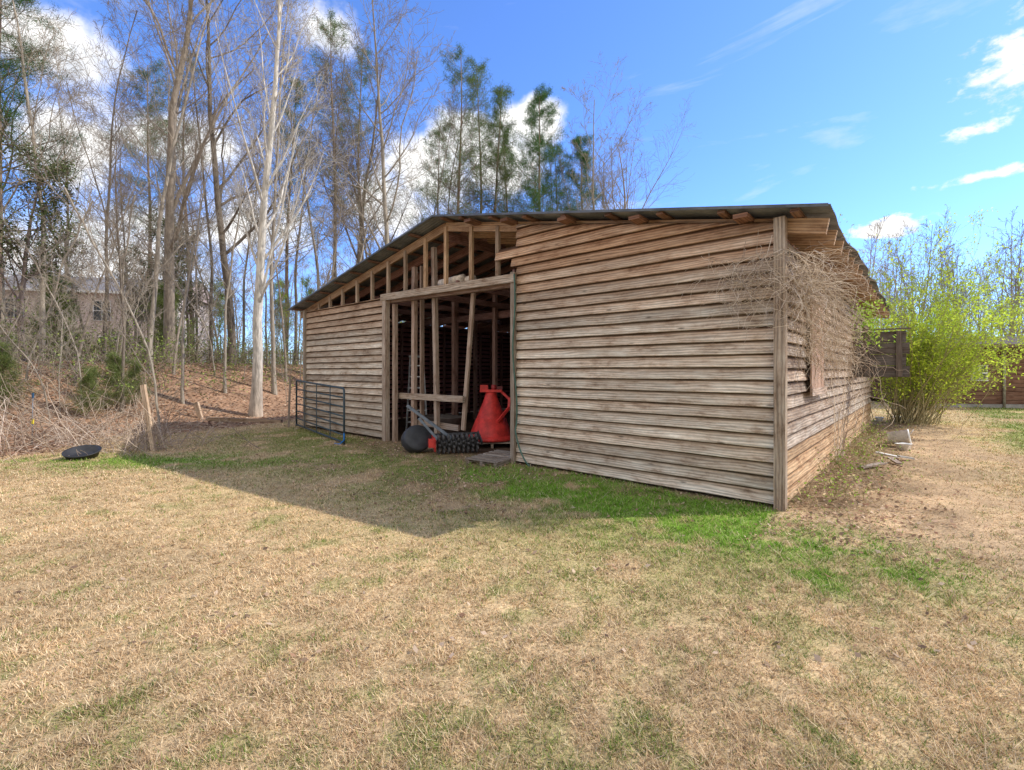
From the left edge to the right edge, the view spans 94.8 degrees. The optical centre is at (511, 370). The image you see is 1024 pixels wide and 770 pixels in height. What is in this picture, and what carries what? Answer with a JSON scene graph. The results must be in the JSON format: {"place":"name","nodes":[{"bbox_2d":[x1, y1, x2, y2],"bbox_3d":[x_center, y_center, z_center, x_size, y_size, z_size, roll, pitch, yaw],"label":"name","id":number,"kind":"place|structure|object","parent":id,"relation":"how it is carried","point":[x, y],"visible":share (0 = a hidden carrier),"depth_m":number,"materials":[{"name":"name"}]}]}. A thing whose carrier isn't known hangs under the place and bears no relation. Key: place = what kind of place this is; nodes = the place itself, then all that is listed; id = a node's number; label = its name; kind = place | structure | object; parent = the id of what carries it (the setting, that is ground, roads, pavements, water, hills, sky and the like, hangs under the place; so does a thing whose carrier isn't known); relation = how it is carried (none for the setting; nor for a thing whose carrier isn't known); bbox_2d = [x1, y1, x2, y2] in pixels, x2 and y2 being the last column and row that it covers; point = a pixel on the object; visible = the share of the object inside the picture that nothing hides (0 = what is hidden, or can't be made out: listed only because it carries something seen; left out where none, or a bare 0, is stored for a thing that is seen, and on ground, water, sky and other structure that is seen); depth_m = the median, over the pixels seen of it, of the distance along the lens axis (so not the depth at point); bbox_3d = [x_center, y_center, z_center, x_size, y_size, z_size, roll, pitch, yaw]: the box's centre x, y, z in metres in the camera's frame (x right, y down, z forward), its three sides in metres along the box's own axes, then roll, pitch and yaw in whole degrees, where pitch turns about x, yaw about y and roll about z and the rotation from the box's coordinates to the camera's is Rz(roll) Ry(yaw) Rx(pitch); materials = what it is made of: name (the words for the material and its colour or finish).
{"place":"outdoors","nodes":[
{"label":"outdoors","id":0,"kind":"place"},
{"bbox_2d":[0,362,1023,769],"bbox_3d":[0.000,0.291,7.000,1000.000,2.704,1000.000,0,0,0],"label":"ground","id":1,"kind":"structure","parent":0,"point":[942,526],"depth_m":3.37,"materials":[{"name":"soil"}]},
{"bbox_2d":[0,340,39,410],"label":"cedar shrub","id":2,"kind":"object","parent":1,"relation":"on","point":[5,361],"visible":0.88,"depth_m":11.49,"materials":[{"name":"green plant"}]},
{"bbox_2d":[0,285,49,365],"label":"sapling","id":3,"kind":"object","parent":1,"relation":"on","point":[21,308],"visible":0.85,"depth_m":11.97,"materials":[{"name":"brown plant"}]},
{"bbox_2d":[0,154,56,303],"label":"sapling","id":4,"kind":"object","parent":1,"relation":"on","point":[12,195],"visible":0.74,"depth_m":15.16,"materials":[{"name":"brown plant"}]},
{"bbox_2d":[0,292,60,422],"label":"sapling","id":5,"kind":"object","parent":1,"relation":"on","point":[38,377],"visible":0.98,"depth_m":11.40,"materials":[{"name":"brown plant"}]},
{"bbox_2d":[0,0,86,343],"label":"bare tree","id":6,"kind":"object","parent":1,"relation":"on","point":[3,299],"visible":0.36,"depth_m":18.16,"materials":[{"name":"brown plant"}]},
{"bbox_2d":[0,129,87,360],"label":"evergreen tree","id":7,"kind":"object","parent":1,"relation":"on","point":[26,240],"visible":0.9,"depth_m":15.03,"materials":[{"name":"green plant"}]},
{"bbox_2d":[3,61,90,359],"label":"bare tree","id":8,"kind":"object","parent":1,"relation":"on","point":[18,127],"visible":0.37,"depth_m":20.51,"materials":[{"name":"brown plant"}]},
{"bbox_2d":[0,0,102,324],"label":"pine tree","id":9,"kind":"object","parent":1,"relation":"on","point":[11,66],"visible":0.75,"depth_m":17.28,"materials":[{"name":"green plant"}]},
{"bbox_2d":[0,205,104,409],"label":"sapling","id":10,"kind":"object","parent":1,"relation":"on","point":[43,280],"visible":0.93,"depth_m":12.73,"materials":[{"name":"brown plant"}]},
{"bbox_2d":[24,274,91,360],"bbox_3d":[-16.630,-1.931,17.094,2.113,3.345,2.243,0,0,41],"label":"cedar shrub","id":11,"kind":"object","parent":1,"relation":"on","point":[54,316],"visible":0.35,"depth_m":16.93,"materials":[{"name":"green plant"}]},
{"bbox_2d":[0,186,116,380],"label":"sapling","id":12,"kind":"object","parent":1,"relation":"on","point":[62,264],"visible":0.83,"depth_m":13.40,"materials":[{"name":"brown plant"}]},
{"bbox_2d":[28,298,92,417],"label":"sapling","id":13,"kind":"object","parent":1,"relation":"on","point":[61,336],"visible":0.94,"depth_m":12.41,"materials":[{"name":"brown plant"}]},
{"bbox_2d":[3,41,118,359],"bbox_3d":[-24.376,-8.742,24.927,5.481,16.735,6.012,0,0,27],"label":"bare tree","id":14,"kind":"object","parent":1,"relation":"on","point":[67,241],"visible":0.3,"depth_m":25.15,"materials":[{"name":"brown plant"}]},
{"bbox_2d":[27,232,101,318],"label":"evergreen tree","id":15,"kind":"object","parent":1,"relation":"on","point":[63,266],"visible":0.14,"depth_m":27.62,"materials":[{"name":"green plant"}]},
{"bbox_2d":[0,0,131,360],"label":"bare tree","id":16,"kind":"object","parent":1,"relation":"on","point":[33,130],"visible":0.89,"depth_m":16.23,"materials":[{"name":"brown plant"}]},
{"bbox_2d":[61,445,101,460],"bbox_3d":[-7.742,1.497,8.482,0.540,0.116,0.540,6,14,0],"label":"rubber pan","id":17,"kind":"object","parent":1,"relation":"on","point":[92,451],"visible":0.96,"depth_m":8.52,"materials":[{"name":"rubber"}]},
{"bbox_2d":[61,365,108,418],"bbox_3d":[-11.241,0.552,12.422,1.046,1.561,0.986,0,0,0],"label":"cedar shrub","id":18,"kind":"object","parent":1,"relation":"on","point":[90,376],"visible":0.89,"depth_m":12.46,"materials":[{"name":"green plant"}]},
{"bbox_2d":[21,46,156,356],"bbox_3d":[-19.956,-7.837,22.375,4.992,15.083,3.614,0,0,-25],"label":"bare tree","id":19,"kind":"object","parent":1,"relation":"on","point":[93,116],"visible":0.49,"depth_m":22.23,"materials":[{"name":"brown plant"}]},
{"bbox_2d":[11,129,168,431],"bbox_3d":[-10.492,-2.058,11.974,3.127,7.435,3.102,0,0,42],"label":"sapling","id":20,"kind":"object","parent":1,"relation":"on","point":[106,267],"visible":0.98,"depth_m":11.89,"materials":[{"name":"brown plant"}]},
{"bbox_2d":[2,0,181,361],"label":"bare tree","id":21,"kind":"object","parent":1,"relation":"on","point":[110,172],"visible":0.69,"depth_m":17.92,"materials":[{"name":"brown plant"}]},
{"bbox_2d":[5,274,213,361],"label":"brick house","id":22,"kind":"structure","parent":1,"relation":"on","point":[111,300],"depth_m":38.25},
{"bbox_2d":[67,70,159,411],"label":"bare tree","id":23,"kind":"object","parent":1,"relation":"on","point":[116,203],"visible":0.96,"depth_m":13.03,"materials":[{"name":"brown plant"}]},
{"bbox_2d":[57,182,169,386],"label":"sapling","id":24,"kind":"object","parent":1,"relation":"on","point":[127,248],"visible":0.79,"depth_m":14.09,"materials":[{"name":"brown plant"}]},
{"bbox_2d":[96,350,141,408],"bbox_3d":[-11.260,0.275,13.549,1.174,1.858,1.246,0,0,-25],"label":"cedar shrub","id":25,"kind":"object","parent":1,"relation":"on","point":[115,368],"visible":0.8,"depth_m":13.41,"materials":[{"name":"green plant"}]},
{"bbox_2d":[59,110,182,384],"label":"bare tree","id":26,"kind":"object","parent":1,"relation":"on","point":[89,314],"visible":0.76,"depth_m":14.67,"materials":[{"name":"brown plant"}]},
{"bbox_2d":[86,92,155,349],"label":"bare tree","id":27,"kind":"object","parent":1,"relation":"on","point":[127,184],"visible":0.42,"depth_m":26.15,"materials":[{"name":"brown plant"}]},
{"bbox_2d":[108,244,160,360],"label":"evergreen tree","id":28,"kind":"object","parent":1,"relation":"on","point":[141,286],"visible":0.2,"depth_m":25.01,"materials":[{"name":"green plant"}]},
{"bbox_2d":[0,372,270,462],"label":"brush pile","id":29,"kind":"object","parent":1,"relation":"on","point":[57,437],"visible":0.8,"depth_m":9.90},
{"bbox_2d":[119,357,152,404],"bbox_3d":[-11.289,0.346,14.166,0.986,1.561,1.046,0,0,33],"label":"cedar shrub","id":30,"kind":"object","parent":1,"relation":"on","point":[131,373],"visible":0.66,"depth_m":14.17,"materials":[{"name":"green plant"}]},
{"bbox_2d":[28,0,260,372],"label":"bare tree","id":31,"kind":"object","parent":1,"relation":"on","point":[154,288],"visible":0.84,"depth_m":17.05,"materials":[{"name":"brown plant"}]},
{"bbox_2d":[75,57,215,335],"bbox_3d":[-23.224,-10.097,29.943,6.055,19.394,7.237,0,0,9],"label":"pine tree","id":32,"kind":"object","parent":1,"relation":"on","point":[147,169],"visible":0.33,"depth_m":29.43,"materials":[{"name":"green plant"}]},
{"bbox_2d":[69,390,226,455],"bbox_3d":[-7.182,1.073,9.374,2.794,1.434,2.122,0,0,0],"label":"brush pile","id":33,"kind":"object","parent":1,"relation":"on","point":[143,438],"visible":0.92,"depth_m":9.39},
{"bbox_2d":[140,384,156,450],"bbox_3d":[-7.210,1.036,9.350,0.432,1.522,0.082,0,0,17],"label":"fence post","id":34,"kind":"object","parent":1,"relation":"on","point":[144,395],"visible":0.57,"depth_m":9.34,"materials":[{"name":"brown wood"}]},
{"bbox_2d":[0,286,302,398],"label":"green undergrowth","id":35,"kind":"object","parent":1,"relation":"on","point":[156,356],"visible":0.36,"depth_m":17.82,"materials":[{"name":"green plant"}]},
{"bbox_2d":[0,296,302,437],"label":"undergrowth","id":36,"kind":"object","parent":1,"relation":"on","point":[90,359],"visible":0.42,"depth_m":14.10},
{"bbox_2d":[102,209,201,353],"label":"evergreen tree","id":37,"kind":"object","parent":1,"relation":"on","point":[181,259],"visible":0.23,"depth_m":21.65,"materials":[{"name":"green plant"}]},
{"bbox_2d":[100,231,222,375],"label":"sapling","id":38,"kind":"object","parent":1,"relation":"on","point":[193,306],"visible":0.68,"depth_m":18.40,"materials":[{"name":"brown plant"}]},
{"bbox_2d":[124,97,221,362],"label":"bare tree","id":39,"kind":"object","parent":1,"relation":"on","point":[214,327],"visible":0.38,"depth_m":25.32,"materials":[{"name":"brown plant"}]},
{"bbox_2d":[140,282,206,355],"bbox_3d":[-14.440,-2.120,20.097,2.348,3.717,2.492,0,0,-25],"label":"cedar shrub","id":40,"kind":"object","parent":1,"relation":"on","point":[160,297],"visible":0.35,"depth_m":19.84,"materials":[{"name":"green plant"}]},
{"bbox_2d":[112,218,239,359],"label":"sapling","id":41,"kind":"object","parent":1,"relation":"on","point":[179,254],"visible":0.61,"depth_m":17.18,"materials":[{"name":"brown plant"}]},
{"bbox_2d":[110,47,244,358],"bbox_3d":[-18.808,-9.482,26.775,6.250,18.299,5.917,0,0,16],"label":"bare tree","id":42,"kind":"object","parent":1,"relation":"on","point":[183,124],"visible":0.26,"depth_m":26.43,"materials":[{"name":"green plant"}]},
{"bbox_2d":[68,0,293,362],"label":"bare tree","id":43,"kind":"object","parent":1,"relation":"on","point":[169,312],"visible":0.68,"depth_m":19.02,"materials":[{"name":"brown plant"}]},
{"bbox_2d":[150,110,218,362],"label":"bare tree","id":44,"kind":"object","parent":1,"relation":"on","point":[175,215],"visible":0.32,"depth_m":21.69,"materials":[{"name":"brown plant"}]},
{"bbox_2d":[125,0,251,362],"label":"bare tree","id":45,"kind":"object","parent":1,"relation":"on","point":[196,111],"visible":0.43,"depth_m":23.07,"materials":[{"name":"brown plant"}]},
{"bbox_2d":[127,116,252,403],"bbox_3d":[-10.564,-3.656,15.500,3.594,9.588,2.919,0,0,33],"label":"bare tree","id":46,"kind":"object","parent":1,"relation":"on","point":[182,401],"visible":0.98,"depth_m":15.35,"materials":[{"name":"brown plant"}]},
{"bbox_2d":[156,122,225,374],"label":"bare tree","id":47,"kind":"object","parent":1,"relation":"on","point":[180,320],"visible":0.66,"depth_m":18.47,"materials":[{"name":"brown plant"}]},
{"bbox_2d":[161,234,233,361],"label":"evergreen tree","id":48,"kind":"object","parent":1,"relation":"on","point":[193,291],"visible":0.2,"depth_m":24.17,"materials":[{"name":"green plant"}]},
{"bbox_2d":[171,112,285,393],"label":"bare tree","id":49,"kind":"object","parent":1,"relation":"on","point":[225,313],"visible":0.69,"depth_m":17.32,"materials":[{"name":"brown plant"}]},
{"bbox_2d":[3,196,465,364],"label":"woods","id":50,"kind":"object","parent":1,"relation":"on","point":[246,290],"visible":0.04,"depth_m":47.34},
{"bbox_2d":[206,417,282,422],"bbox_3d":[-8.200,1.524,14.400,2.411,0.179,0.120,0,0,5],"label":"landscape timber","id":51,"kind":"object","parent":1,"relation":"on","point":[244,420],"visible":0.8,"depth_m":14.35,"materials":[{"name":"brown wood"}]},
{"bbox_2d":[130,0,359,364],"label":"bare tree","id":52,"kind":"object","parent":1,"relation":"on","point":[217,198],"visible":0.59,"depth_m":20.65,"materials":[{"name":"brown plant"}]},
{"bbox_2d":[196,96,294,361],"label":"bare tree","id":53,"kind":"object","parent":1,"relation":"on","point":[243,312],"visible":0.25,"depth_m":29.71,"materials":[{"name":"brown plant"}]},
{"bbox_2d":[220,130,298,366],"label":"bare tree","id":54,"kind":"object","parent":1,"relation":"on","point":[265,295],"visible":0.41,"depth_m":22.89,"materials":[{"name":"brown plant"}]},
{"bbox_2d":[221,125,309,381],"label":"bare tree","id":55,"kind":"object","parent":1,"relation":"on","point":[284,346],"visible":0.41,"depth_m":21.49,"materials":[{"name":"brown plant"}]},
{"bbox_2d":[203,0,346,394],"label":"bare tree","id":56,"kind":"object","parent":1,"relation":"on","point":[273,373],"visible":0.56,"depth_m":18.41,"materials":[{"name":"beige plant"}]},
{"bbox_2d":[189,0,361,416],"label":"sycamore tree","id":57,"kind":"object","parent":1,"relation":"on","point":[255,409],"visible":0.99,"depth_m":15.59,"materials":[{"name":"white plant"}]},
{"bbox_2d":[225,74,345,362],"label":"bare tree","id":58,"kind":"object","parent":1,"relation":"on","point":[288,239],"visible":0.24,"depth_m":29.98,"materials":[{"name":"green plant"}]},
{"bbox_2d":[235,3,372,288],"bbox_3d":[-9.954,-8.526,23.589,6.828,18.217,5.547,0,0,-16],"label":"bare tree","id":59,"kind":"object","parent":1,"relation":"on","point":[312,231],"visible":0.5,"depth_m":23.60,"materials":[{"name":"brown plant"}]},
{"bbox_2d":[248,50,360,364],"bbox_3d":[-11.747,-9.599,26.101,4.092,18.716,6.607,0,0,30],"label":"bare tree","id":60,"kind":"object","parent":1,"relation":"on","point":[295,287],"visible":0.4,"depth_m":26.37,"materials":[{"name":"brown plant"}]},
{"bbox_2d":[296,380,344,444],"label":"tube gate","id":61,"kind":"structure","parent":1,"relation":"on","point":[330,412],"depth_m":11.13,"materials":[{"name":"metal"}]},
{"bbox_2d":[274,7,387,279],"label":"pine tree","id":62,"kind":"object","parent":1,"relation":"on","point":[332,25],"visible":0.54,"depth_m":28.23,"materials":[{"name":"green plant"}]},
{"bbox_2d":[288,19,374,277],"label":"bare tree","id":63,"kind":"object","parent":1,"relation":"on","point":[356,77],"visible":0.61,"depth_m":26.88,"materials":[{"name":"brown plant"}]},
{"bbox_2d":[308,165,374,290],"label":"bare tree","id":64,"kind":"object","parent":1,"relation":"on","point":[328,207],"visible":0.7,"depth_m":23.45,"materials":[{"name":"brown plant"}]},
{"bbox_2d":[313,87,392,254],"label":"bare tree","id":65,"kind":"object","parent":1,"relation":"on","point":[357,177],"visible":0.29,"depth_m":31.94,"materials":[{"name":"brown plant"}]},
{"bbox_2d":[291,44,416,259],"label":"pine tree","id":66,"kind":"object","parent":1,"relation":"on","point":[366,68],"visible":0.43,"depth_m":33.59,"materials":[{"name":"green plant"}]},
{"bbox_2d":[303,141,405,284],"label":"bare tree","id":67,"kind":"object","parent":1,"relation":"on","point":[370,178],"visible":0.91,"depth_m":21.43,"materials":[{"name":"brown plant"}]},
{"bbox_2d":[304,33,411,269],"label":"bare tree","id":68,"kind":"object","parent":1,"relation":"on","point":[351,164],"visible":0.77,"depth_m":24.27,"materials":[{"name":"brown plant"}]},
{"bbox_2d":[298,1,428,263],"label":"bare tree","id":69,"kind":"object","parent":1,"relation":"on","point":[372,150],"visible":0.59,"depth_m":29.24,"materials":[{"name":"brown plant"}]},
{"bbox_2d":[282,0,457,255],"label":"bare tree","id":70,"kind":"object","parent":1,"relation":"on","point":[383,190],"visible":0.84,"depth_m":23.99,"materials":[{"name":"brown plant"}]},
{"bbox_2d":[368,96,476,232],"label":"bare tree","id":71,"kind":"object","parent":1,"relation":"on","point":[403,223],"visible":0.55,"depth_m":32.11,"materials":[{"name":"brown plant"}]},
{"bbox_2d":[401,405,450,452],"bbox_3d":[-1.627,1.135,9.146,1.052,0.943,0.524,0,0,0],"label":"lawn roller","id":72,"kind":"object","parent":1,"relation":"on","point":[414,438],"visible":0.93,"depth_m":9.04,"materials":[{"name":"plastic"}]},
{"bbox_2d":[404,122,464,226],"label":"pine tree","id":73,"kind":"object","parent":1,"relation":"on","point":[437,160],"visible":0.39,"depth_m":35.38,"materials":[{"name":"green plant"}]},
{"bbox_2d":[388,81,492,326],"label":"tree","id":74,"kind":"object","parent":1,"relation":"on","point":[449,111],"visible":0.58,"depth_m":29.23,"materials":[{"name":"plant"}]},
{"bbox_2d":[424,414,461,439],"bbox_3d":[-1.588,1.305,10.887,1.170,0.510,0.720,0,0,41],"label":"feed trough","id":75,"kind":"object","parent":1,"relation":"on","point":[451,419],"visible":0.44,"depth_m":10.55,"materials":[{"name":"wood"}]},
{"bbox_2d":[428,430,482,454],"bbox_3d":[-1.110,1.408,9.107,1.050,0.406,0.490,0,0,-18],"label":"spike aerator","id":76,"kind":"object","parent":1,"relation":"on","point":[468,442],"visible":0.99,"depth_m":9.03,"materials":[{"name":"paint"}]},
{"bbox_2d":[404,42,513,229],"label":"pine tree","id":77,"kind":"object","parent":1,"relation":"on","point":[471,97],"visible":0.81,"depth_m":29.12,"materials":[{"name":"green plant"}]},
{"bbox_2d":[423,56,520,213],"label":"pine tree","id":78,"kind":"object","parent":1,"relation":"on","point":[482,66],"visible":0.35,"depth_m":33.16,"materials":[{"name":"green plant"}]},
{"bbox_2d":[465,449,510,467],"bbox_3d":[-0.262,1.570,8.384,0.700,0.115,0.940,0,1,35],"label":"pallet","id":79,"kind":"object","parent":1,"relation":"on","point":[497,458],"visible":0.72,"depth_m":8.19,"materials":[{"name":"grey wood"}]},
{"bbox_2d":[460,79,526,213],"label":"pine tree","id":80,"kind":"object","parent":1,"relation":"on","point":[500,92],"visible":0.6,"depth_m":30.55,"materials":[{"name":"green plant"}]},
{"bbox_2d":[479,441,509,447],"bbox_3d":[-0.450,1.538,10.100,1.100,0.115,0.940,0,0,-6],"label":"pallet","id":81,"kind":"object","parent":1,"relation":"on","point":[493,443],"visible":0.09,"depth_m":9.66,"materials":[{"name":"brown wood"}]},
{"bbox_2d":[469,385,509,441],"bbox_3d":[-0.450,0.887,10.100,1.040,1.166,1.040,0,0,0],"label":"fertilizer spreader","id":82,"kind":"object","parent":81,"relation":"on","point":[491,424],"visible":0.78,"depth_m":9.86,"materials":[{"name":"paint"}]},
{"bbox_2d":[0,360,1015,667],"bbox_3d":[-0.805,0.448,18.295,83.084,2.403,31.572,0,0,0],"label":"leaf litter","id":83,"kind":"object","parent":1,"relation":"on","point":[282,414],"visible":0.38,"depth_m":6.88,"materials":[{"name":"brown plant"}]},
{"bbox_2d":[482,116,533,212],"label":"pine tree","id":84,"kind":"object","parent":1,"relation":"on","point":[508,180],"visible":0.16,"depth_m":33.88,"materials":[{"name":"green plant"}]},
{"bbox_2d":[0,361,1023,769],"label":"grass","id":85,"kind":"structure","parent":1,"relation":"on","point":[840,725],"depth_m":2.90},
{"bbox_2d":[494,81,583,211],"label":"pine tree","id":86,"kind":"object","parent":1,"relation":"on","point":[540,94],"visible":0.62,"depth_m":30.64,"materials":[{"name":"green plant"}]},
{"bbox_2d":[530,140,583,210],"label":"pine tree","id":87,"kind":"object","parent":1,"relation":"on","point":[558,174],"visible":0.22,"depth_m":33.32,"materials":[{"name":"green plant"}]},
{"bbox_2d":[552,133,604,210],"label":"pine tree","id":88,"kind":"object","parent":1,"relation":"on","point":[577,153],"visible":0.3,"depth_m":31.86,"materials":[{"name":"green plant"}]},
{"bbox_2d":[543,132,614,210],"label":"bare tree","id":89,"kind":"object","parent":1,"relation":"on","point":[561,169],"visible":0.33,"depth_m":32.00,"materials":[{"name":"plant"}]},
{"bbox_2d":[288,203,910,510],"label":"barn","id":90,"kind":"structure","parent":1,"relation":"on","point":[626,366],"depth_m":7.18,"materials":[{"name":"brown wood"}]},
{"bbox_2d":[512,274,529,466],"bbox_3d":[0.167,-0.042,7.871,0.076,3.219,0.491,0,0,-36],"label":"garden hose","id":91,"kind":"object","parent":90,"relation":"hanging from","point":[514,370],"visible":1,"depth_m":8.02,"materials":[{"name":"plastic"}]},
{"bbox_2d":[670,230,962,466],"bbox_3d":[5.431,0.169,7.338,7.858,3.640,2.218,0,0,-39],"label":"dead vine","id":92,"kind":"object","parent":90,"relation":"hanging from","point":[811,284],"visible":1,"depth_m":5.62,"materials":[{"name":"brown plant"}]},
{"bbox_2d":[810,294,826,395],"bbox_3d":[4.494,-0.350,6.893,0.043,1.400,1.250,0,0,41],"label":"boarded window","id":93,"kind":"structure","parent":90,"relation":"in","point":[819,389],"depth_m":6.76,"materials":[{"name":"brown wood"}]},
{"bbox_2d":[561,51,678,210],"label":"bare tree","id":94,"kind":"object","parent":1,"relation":"on","point":[592,190],"visible":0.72,"depth_m":29.66,"materials":[{"name":"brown plant"}]},
{"bbox_2d":[576,93,696,209],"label":"bare tree","id":95,"kind":"object","parent":1,"relation":"on","point":[625,195],"visible":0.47,"depth_m":33.75,"materials":[{"name":"brown plant"}]},
{"bbox_2d":[787,413,928,506],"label":"weeds","id":96,"kind":"object","parent":1,"relation":"on","point":[858,452],"visible":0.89,"depth_m":7.27,"materials":[{"name":"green plant"}]},
{"bbox_2d":[887,429,912,443],"bbox_3d":[8.321,1.425,10.057,0.453,0.320,0.320,-13,-8,39],"label":"bucket","id":97,"kind":"object","parent":1,"relation":"on","point":[901,436],"visible":0.87,"depth_m":9.99,"materials":[{"name":"plastic"}]},
{"bbox_2d":[838,204,1023,425],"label":"bush","id":98,"kind":"object","parent":1,"relation":"on","point":[924,355],"visible":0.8,"depth_m":13.60,"materials":[{"name":"green plant"}]},
{"bbox_2d":[860,206,1023,336],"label":"tree line","id":99,"kind":"object","parent":1,"relation":"on","point":[1012,290],"visible":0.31,"depth_m":56.48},
{"bbox_2d":[870,336,1023,408],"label":"fence","id":100,"kind":"object","parent":1,"relation":"on","point":[1010,396],"visible":0.12,"depth_m":20.24,"materials":[{"name":"brown wood"}]},
{"bbox_2d":[0,0,1023,363],"label":"sky","id":101,"kind":"structure","parent":0,"point":[870,110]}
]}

